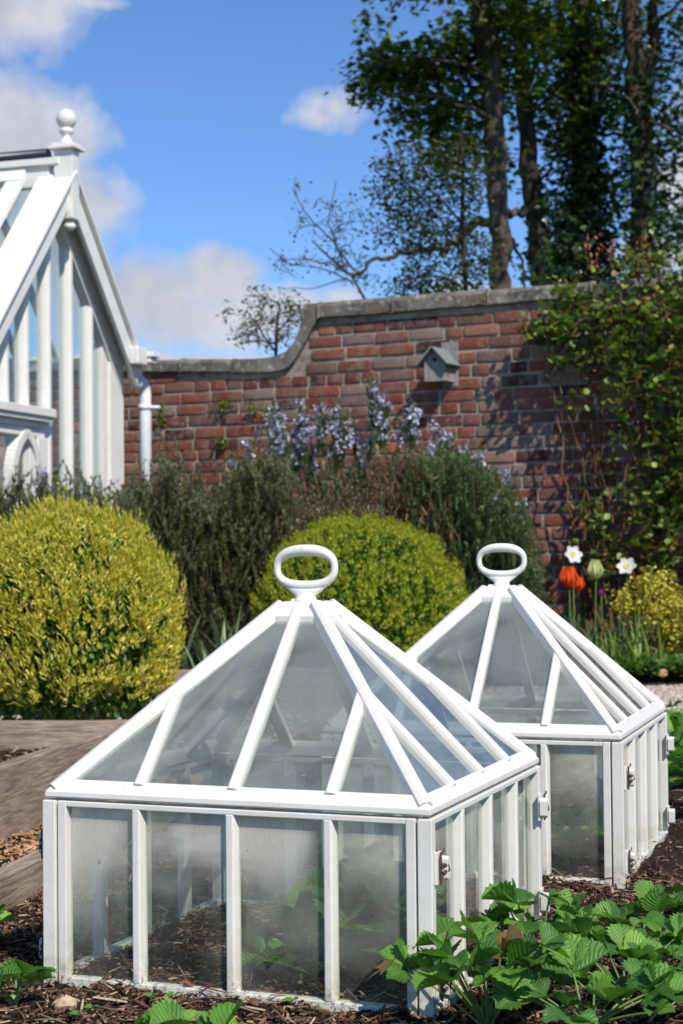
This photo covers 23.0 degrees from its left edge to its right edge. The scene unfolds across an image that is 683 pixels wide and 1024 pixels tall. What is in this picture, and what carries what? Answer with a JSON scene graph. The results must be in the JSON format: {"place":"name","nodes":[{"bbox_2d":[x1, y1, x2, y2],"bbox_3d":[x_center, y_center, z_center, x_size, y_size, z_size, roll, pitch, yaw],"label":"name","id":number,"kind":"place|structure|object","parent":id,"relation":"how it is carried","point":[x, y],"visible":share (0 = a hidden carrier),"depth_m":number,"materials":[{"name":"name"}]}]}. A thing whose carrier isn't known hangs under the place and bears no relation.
{"place":"outdoors","nodes":[
{"label":"outdoors","id":0,"kind":"place"},
{"bbox_2d":[0,746,47,762],"bbox_3d":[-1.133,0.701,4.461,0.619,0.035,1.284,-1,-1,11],"label":"mulch","id":1,"kind":"object","parent":0,"point":[6,753],"visible":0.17,"depth_m":4.94,"materials":[{"name":"brown wood"}]},
{"bbox_2d":[0,762,211,866],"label":"path","id":2,"kind":"structure","parent":0,"point":[200,768],"depth_m":4.71,"materials":[{"name":"wood"}]},
{"bbox_2d":[0,728,121,843],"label":"bed board","id":3,"kind":"object","parent":2,"relation":"on","point":[26,780],"visible":0.42,"depth_m":4.37,"materials":[{"name":"wood"}]},
{"bbox_2d":[0,773,198,865],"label":"bark chips","id":4,"kind":"object","parent":2,"relation":"on","point":[30,847],"visible":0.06,"depth_m":4.16,"materials":[{"name":"brown wood"}]},
{"bbox_2d":[0,684,682,756],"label":"gravel path","id":5,"kind":"structure","parent":0,"point":[191,732],"depth_m":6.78,"materials":[{"name":"beige gravel"}]},
{"bbox_2d":[0,458,145,545],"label":"rosemary bush","id":6,"kind":"object","parent":5,"relation":"on","point":[15,494],"visible":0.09,"depth_m":7.60,"materials":[{"name":"green plant"}]},
{"bbox_2d":[0,475,188,719],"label":"golden box bush","id":7,"kind":"object","parent":5,"relation":"on","point":[90,620],"visible":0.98,"depth_m":5.83,"materials":[{"name":"yellow plant"}]},
{"bbox_2d":[182,604,253,669],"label":"tulip leaf clump","id":8,"kind":"object","parent":5,"relation":"on","point":[219,642],"visible":0.27,"depth_m":7.69,"materials":[{"name":"green plant"}]},
{"bbox_2d":[148,667,377,712],"bbox_3d":[-0.316,0.790,7.312,1.052,0.222,0.049,0,-1,-3],"label":"bed board","id":9,"kind":"object","parent":5,"relation":"on","point":[329,699],"visible":0.14,"depth_m":7.30,"materials":[{"name":"wood"}]},
{"bbox_2d":[249,509,469,667],"bbox_3d":[0.088,0.442,7.996,1.066,0.924,1.060,-1,-1,0],"label":"golden box bush","id":10,"kind":"object","parent":5,"relation":"on","point":[409,575],"visible":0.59,"depth_m":7.72,"materials":[{"name":"green plant"}]},
{"bbox_2d":[0,738,682,1023],"bbox_3d":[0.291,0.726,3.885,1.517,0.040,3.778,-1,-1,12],"label":"mulch","id":11,"kind":"object","parent":0,"point":[286,1007],"visible":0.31,"depth_m":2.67,"materials":[{"name":"brown wood"}]},
{"bbox_2d":[0,902,14,922],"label":"strawberry plant","id":12,"kind":"object","parent":11,"relation":"on","point":[5,915],"visible":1,"depth_m":2.73,"materials":[{"name":"green plant"}]},
{"bbox_2d":[0,957,56,1006],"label":"strawberry plant","id":13,"kind":"object","parent":11,"relation":"on","point":[28,972],"visible":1,"depth_m":2.36,"materials":[{"name":"green plant"}]},
{"bbox_2d":[52,994,76,1011],"bbox_3d":[-0.394,0.699,2.385,0.036,0.027,0.025,-1,-1,0],"label":"stone","id":14,"kind":"object","parent":11,"relation":"on","point":[65,1000],"visible":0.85,"depth_m":2.38,"materials":[{"name":"beige stone"}]},
{"bbox_2d":[68,1010,84,1020],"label":"seedling","id":15,"kind":"object","parent":11,"relation":"on","point":[74,1012],"visible":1,"depth_m":2.32,"materials":[{"name":"green plant"}]},
{"bbox_2d":[82,1004,98,1013],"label":"seedling","id":16,"kind":"object","parent":11,"relation":"on","point":[89,1006],"visible":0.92,"depth_m":2.36,"materials":[{"name":"green plant"}]},
{"bbox_2d":[142,992,158,1004],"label":"seedling","id":17,"kind":"object","parent":11,"relation":"on","point":[149,994],"visible":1,"depth_m":2.40,"materials":[{"name":"green plant"}]},
{"bbox_2d":[164,991,179,998],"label":"seedling","id":18,"kind":"object","parent":11,"relation":"on","point":[171,993],"visible":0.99,"depth_m":2.42,"materials":[{"name":"green plant"}]},
{"bbox_2d":[134,996,242,1023],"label":"strawberry plant","id":19,"kind":"object","parent":11,"relation":"on","point":[168,1010],"visible":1,"depth_m":2.17,"materials":[{"name":"green plant"}]},
{"bbox_2d":[283,996,298,1005],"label":"seedling","id":20,"kind":"object","parent":11,"relation":"on","point":[289,998],"visible":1,"depth_m":2.37,"materials":[{"name":"green plant"}]},
{"bbox_2d":[38,544,549,1018],"bbox_3d":[-0.055,0.382,2.708,0.655,0.660,0.608,-1,-1,21],"label":"glass cloche","id":21,"kind":"object","parent":11,"relation":"on","point":[271,836],"visible":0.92,"depth_m":2.53,"materials":[{"name":"white metal"}]},
{"bbox_2d":[181,978,193,985],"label":"fallen leaf","id":22,"kind":"object","parent":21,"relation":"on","point":[188,982],"visible":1,"depth_m":2.46,"materials":[{"name":"orange plant"}]},
{"bbox_2d":[241,914,365,986],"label":"strawberry plant","id":23,"kind":"object","parent":11,"relation":"on","point":[260,950],"visible":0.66,"depth_m":2.51,"materials":[{"name":"green plant"}]},
{"bbox_2d":[270,839,441,978],"bbox_3d":[0.021,0.608,2.534,0.258,0.215,0.269,-1,-1,0],"label":"strawberry plant","id":24,"kind":"object","parent":11,"relation":"on","point":[357,870],"visible":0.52,"depth_m":2.53,"materials":[{"name":"green plant"}]},
{"bbox_2d":[339,877,436,990],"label":"strawberry plant","id":25,"kind":"object","parent":11,"relation":"on","point":[378,929],"visible":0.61,"depth_m":2.44,"materials":[{"name":"green plant"}]},
{"bbox_2d":[377,909,577,1023],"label":"strawberry plant","id":26,"kind":"object","parent":11,"relation":"on","point":[511,945],"visible":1,"depth_m":2.23,"materials":[{"name":"green plant"}]},
{"bbox_2d":[365,958,394,980],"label":"withered leaf","id":27,"kind":"object","parent":26,"relation":"attached to","point":[384,966],"visible":1,"depth_m":2.25,"materials":[{"name":"brown plant"}]},
{"bbox_2d":[316,543,675,888],"bbox_3d":[0.344,0.397,3.579,0.646,0.660,0.608,-1,-1,19],"label":"glass cloche","id":28,"kind":"object","parent":11,"relation":"on","point":[631,783],"visible":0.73,"depth_m":3.47,"materials":[{"name":"white metal"}]},
{"bbox_2d":[469,878,610,978],"bbox_3d":[0.292,0.621,2.492,0.218,0.169,0.207,1,-2,-42],"label":"strawberry plant","id":29,"kind":"object","parent":11,"relation":"on","point":[512,898],"visible":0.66,"depth_m":2.48,"materials":[{"name":"green plant"}]},
{"bbox_2d":[527,804,603,866],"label":"strawberry plant","id":30,"kind":"object","parent":11,"relation":"on","point":[581,820],"visible":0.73,"depth_m":3.36,"materials":[{"name":"green plant"}]},
{"bbox_2d":[489,932,682,1023],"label":"strawberry plant","id":31,"kind":"object","parent":11,"relation":"on","point":[664,981],"visible":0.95,"depth_m":2.22,"materials":[{"name":"green plant"}]},
{"bbox_2d":[537,906,682,998],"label":"strawberry plant","id":32,"kind":"object","parent":11,"relation":"on","point":[633,942],"visible":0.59,"depth_m":2.42,"materials":[{"name":"green plant"}]},
{"bbox_2d":[586,879,682,944],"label":"strawberry plant","id":33,"kind":"object","parent":11,"relation":"on","point":[652,901],"visible":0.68,"depth_m":2.62,"materials":[{"name":"green plant"}]},
{"bbox_2d":[613,961,682,997],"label":"strawberry plant","id":34,"kind":"object","parent":11,"relation":"on","point":[620,981],"visible":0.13,"depth_m":2.31,"materials":[{"name":"green plant"}]},
{"bbox_2d":[613,698,682,747],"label":"strawberry plant","id":35,"kind":"object","parent":11,"relation":"on","point":[675,714],"visible":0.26,"depth_m":5.09,"materials":[{"name":"green plant"}]},
{"bbox_2d":[663,930,682,946],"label":"strawberry plant","id":36,"kind":"object","parent":11,"relation":"on","point":[667,933],"visible":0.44,"depth_m":2.58,"materials":[{"name":"green plant"}]},
{"bbox_2d":[667,884,682,912],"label":"strawberry plant","id":37,"kind":"object","parent":11,"relation":"on","point":[678,888],"visible":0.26,"depth_m":2.83,"materials":[{"name":"green plant"}]},
{"bbox_2d":[667,715,682,747],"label":"strawberry plant","id":38,"kind":"object","parent":11,"relation":"on","point":[674,726],"visible":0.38,"depth_m":4.42,"materials":[{"name":"green plant"}]},
{"bbox_2d":[668,746,682,787],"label":"strawberry plant","id":39,"kind":"object","parent":11,"relation":"on","point":[675,762],"visible":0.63,"depth_m":3.97,"materials":[{"name":"green plant"}]},
{"bbox_2d":[0,0,682,359],"label":"sky","id":40,"kind":"structure","parent":0,"point":[195,118],"materials":[{"name":"blue"}]},
{"bbox_2d":[437,658,682,688],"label":"border soil","id":41,"kind":"structure","parent":0,"point":[509,677],"depth_m":8.53,"materials":[{"name":"brown soil"}]},
{"bbox_2d":[114,431,304,669],"bbox_3d":[-0.693,0.217,8.556,1.142,1.308,0.867,-1,-1,0],"label":"rosemary bush","id":42,"kind":"object","parent":41,"relation":"on","point":[173,503],"visible":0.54,"depth_m":8.29,"materials":[{"name":"green plant"}]},
{"bbox_2d":[160,487,385,669],"bbox_3d":[-0.351,0.372,8.516,1.298,1.034,0.846,-1,-1,0],"label":"rosemary bush","id":43,"kind":"object","parent":41,"relation":"on","point":[246,584],"visible":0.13,"depth_m":8.26,"materials":[{"name":"green plant"}]},
{"bbox_2d":[274,471,403,667],"bbox_3d":[-0.019,0.321,8.339,0.744,1.070,0.652,-1,-1,0],"label":"dry brown shrub","id":44,"kind":"object","parent":41,"relation":"on","point":[332,510],"visible":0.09,"depth_m":8.24,"materials":[{"name":"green plant"}]},
{"bbox_2d":[263,373,473,533],"bbox_3d":[0.130,0.055,9.381,1.240,1.647,0.587,-1,-1,0],"label":"flowering rosemary","id":45,"kind":"object","parent":41,"relation":"on","point":[339,438],"visible":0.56,"depth_m":9.31,"materials":[{"name":"purple plant"}]},
{"bbox_2d":[354,446,465,657],"bbox_3d":[0.327,0.252,8.906,0.650,1.225,0.515,-1,-1,0],"label":"dry brown shrub","id":46,"kind":"object","parent":41,"relation":"on","point":[388,491],"visible":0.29,"depth_m":8.78,"materials":[{"name":"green plant"}]},
{"bbox_2d":[391,439,559,669],"bbox_3d":[0.700,0.231,9.011,0.983,1.275,0.843,-1,-1,0],"label":"rosemary bush","id":47,"kind":"object","parent":41,"relation":"on","point":[477,525],"visible":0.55,"depth_m":8.79,"materials":[{"name":"green plant"}]},
{"bbox_2d":[530,631,594,672],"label":"bulb leaf clump","id":48,"kind":"object","parent":41,"relation":"on","point":[532,650],"visible":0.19,"depth_m":8.62,"materials":[{"name":"green plant"}]},
{"bbox_2d":[559,567,578,656],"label":"orange tulip","id":49,"kind":"object","parent":41,"relation":"on","point":[568,577],"visible":0.47,"depth_m":8.97,"materials":[{"name":"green plant"}]},
{"bbox_2d":[565,546,581,627],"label":"white daffodil","id":50,"kind":"object","parent":41,"relation":"on","point":[573,554],"visible":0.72,"depth_m":9.04,"materials":[{"name":"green plant"}]},
{"bbox_2d":[553,603,600,670],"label":"bulb leaf clump","id":51,"kind":"object","parent":41,"relation":"on","point":[563,647],"visible":0.26,"depth_m":8.82,"materials":[{"name":"green plant"}]},
{"bbox_2d":[572,577,584,621],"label":"orange tulip","id":52,"kind":"object","parent":41,"relation":"on","point":[579,585],"visible":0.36,"depth_m":9.16,"materials":[{"name":"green plant"}]},
{"bbox_2d":[587,560,603,640],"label":"cream tulip","id":53,"kind":"object","parent":41,"relation":"on","point":[595,569],"visible":0.59,"depth_m":8.98,"materials":[{"name":"green plant"}]},
{"bbox_2d":[567,613,625,669],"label":"bulb leaf clump","id":54,"kind":"object","parent":41,"relation":"on","point":[595,642],"visible":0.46,"depth_m":8.77,"materials":[{"name":"green plant"}]},
{"bbox_2d":[511,650,682,676],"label":"ground cover","id":55,"kind":"object","parent":41,"relation":"on","point":[669,664],"visible":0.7,"depth_m":8.42,"materials":[{"name":"green plant"}]},
{"bbox_2d":[599,589,608,650],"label":"purple tulip","id":56,"kind":"object","parent":41,"relation":"on","point":[601,592],"visible":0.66,"depth_m":9.09,"materials":[{"name":"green plant"}]},
{"bbox_2d":[591,633,622,674],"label":"bulb leaf clump","id":57,"kind":"object","parent":41,"relation":"on","point":[604,645],"visible":0.48,"depth_m":8.46,"materials":[{"name":"green plant"}]},
{"bbox_2d":[616,558,636,636],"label":"white daffodil","id":58,"kind":"object","parent":41,"relation":"on","point":[626,566],"visible":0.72,"depth_m":8.99,"materials":[{"name":"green plant"}]},
{"bbox_2d":[599,610,666,675],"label":"bulb leaf clump","id":59,"kind":"object","parent":41,"relation":"on","point":[636,649],"visible":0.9,"depth_m":8.47,"materials":[{"name":"green plant"}]},
{"bbox_2d":[599,610,666,654],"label":"bulb leaf clump","id":60,"kind":"object","parent":41,"relation":"on","point":[619,634],"visible":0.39,"depth_m":8.74,"materials":[{"name":"green plant"}]},
{"bbox_2d":[599,565,670,657],"bbox_3d":[1.546,0.565,8.842,0.335,0.569,0.377,1,-2,-44],"label":"euphorbia","id":61,"kind":"object","parent":41,"relation":"on","point":[648,606],"visible":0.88,"depth_m":8.81,"materials":[{"name":"yellow plant"}]},
{"bbox_2d":[656,668,666,677],"bbox_3d":[1.601,0.807,8.411,0.063,0.050,0.043,-1,-1,0],"label":"stone","id":62,"kind":"object","parent":41,"relation":"on","point":[663,673],"visible":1,"depth_m":8.39,"materials":[{"name":"beige stone"}]},
{"bbox_2d":[649,566,682,659],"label":"euphorbia","id":63,"kind":"object","parent":41,"relation":"on","point":[674,630],"visible":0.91,"depth_m":8.82,"materials":[{"name":"yellow plant"}]},
{"label":"ground","id":64,"kind":"structure","parent":0,"visible":0},
{"bbox_2d":[0,719,134,761],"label":"bed board","id":65,"kind":"object","parent":64,"relation":"on","point":[30,734],"visible":0.25,"depth_m":5.08,"materials":[{"name":"wood"}]},
{"bbox_2d":[0,109,159,523],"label":"greenhouse","id":66,"kind":"object","parent":64,"relation":"on","point":[56,205],"visible":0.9,"depth_m":9.70,"materials":[{"name":"white paint"}]},
{"bbox_2d":[0,725,315,911],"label":"bed board","id":67,"kind":"object","parent":64,"relation":"on","point":[21,879],"visible":0.19,"depth_m":3.44,"materials":[{"name":"wood"}]},
{"bbox_2d":[214,278,309,355],"bbox_3d":[-0.572,-0.352,12.619,0.777,2.763,0.885,-1,-1,0],"label":"garden tree","id":68,"kind":"object","parent":64,"relation":"on","point":[276,330],"visible":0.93,"depth_m":12.61,"materials":[{"name":"green plant"}]},
{"bbox_2d":[269,176,388,298],"bbox_3d":[-0.087,-0.809,13.219,0.968,3.693,0.710,-1,-1,0],"label":"budding tree","id":69,"kind":"object","parent":64,"relation":"on","point":[334,259],"visible":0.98,"depth_m":13.24,"materials":[{"name":"brown plant"}]},
{"bbox_2d":[0,275,682,657],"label":"brick wall","id":70,"kind":"structure","parent":64,"relation":"on","point":[498,403],"depth_m":10.04,"materials":[{"name":"brick"}]},
{"bbox_2d":[156,404,169,432],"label":"wall fern","id":71,"kind":"object","parent":70,"relation":"attached to","point":[160,420],"depth_m":10.97,"materials":[{"name":"green plant"}]},
{"bbox_2d":[214,435,227,449],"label":"wall fern","id":72,"kind":"object","parent":70,"relation":"attached to","point":[221,441],"depth_m":10.74,"materials":[{"name":"green plant"}]},
{"bbox_2d":[214,399,231,411],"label":"wall fern","id":73,"kind":"object","parent":70,"relation":"attached to","point":[226,403],"depth_m":10.74,"materials":[{"name":"green plant"}]},
{"bbox_2d":[240,394,263,419],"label":"wall fern","id":74,"kind":"object","parent":70,"relation":"attached to","point":[252,406],"depth_m":10.65,"materials":[{"name":"green plant"}]},
{"bbox_2d":[258,401,276,425],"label":"wall fern","id":75,"kind":"object","parent":70,"relation":"attached to","point":[263,413],"depth_m":10.58,"materials":[{"name":"green plant"}]},
{"bbox_2d":[415,341,460,386],"bbox_3d":[0.575,-0.886,9.991,0.214,0.265,0.194,-1,-1,27],"label":"bird box","id":76,"kind":"object","parent":70,"relation":"attached to","point":[440,365],"visible":1,"depth_m":9.96,"materials":[{"name":"grey wood"}]},
{"bbox_2d":[506,221,682,651],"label":"climbing rose","id":77,"kind":"object","parent":70,"relation":"attached to","point":[553,327],"visible":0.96,"depth_m":9.38,"materials":[{"name":"plant"}]},
{"bbox_2d":[353,120,507,296],"bbox_3d":[0.730,-1.064,13.617,1.295,4.206,1.154,-1,-1,0],"label":"slender tree","id":78,"kind":"object","parent":64,"relation":"on","point":[424,231],"visible":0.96,"depth_m":13.56,"materials":[{"name":"green plant"}]},
{"bbox_2d":[278,0,638,289],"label":"maple tree","id":79,"kind":"object","parent":64,"relation":"on","point":[490,51],"visible":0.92,"depth_m":15.53,"materials":[{"name":"green plant"}]},
{"bbox_2d":[305,720,675,742],"bbox_3d":[1.742,0.765,5.592,3.730,0.158,0.048,-1,-1,1],"label":"bed board","id":80,"kind":"object","parent":64,"relation":"on","point":[319,728],"visible":0.14,"depth_m":5.59,"materials":[{"name":"wood"}]},
{"bbox_2d":[497,0,655,286],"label":"maple tree","id":81,"kind":"object","parent":64,"relation":"on","point":[542,250],"visible":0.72,"depth_m":17.00,"materials":[{"name":"green plant"}]},
{"bbox_2d":[517,0,671,282],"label":"ivy clad tree","id":82,"kind":"object","parent":64,"relation":"on","point":[581,190],"visible":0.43,"depth_m":17.36,"materials":[{"name":"green plant"}]},
{"bbox_2d":[585,0,682,279],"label":"ivy clad tree","id":83,"kind":"object","parent":64,"relation":"on","point":[642,160],"visible":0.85,"depth_m":16.52,"materials":[{"name":"green plant"}]}
]}

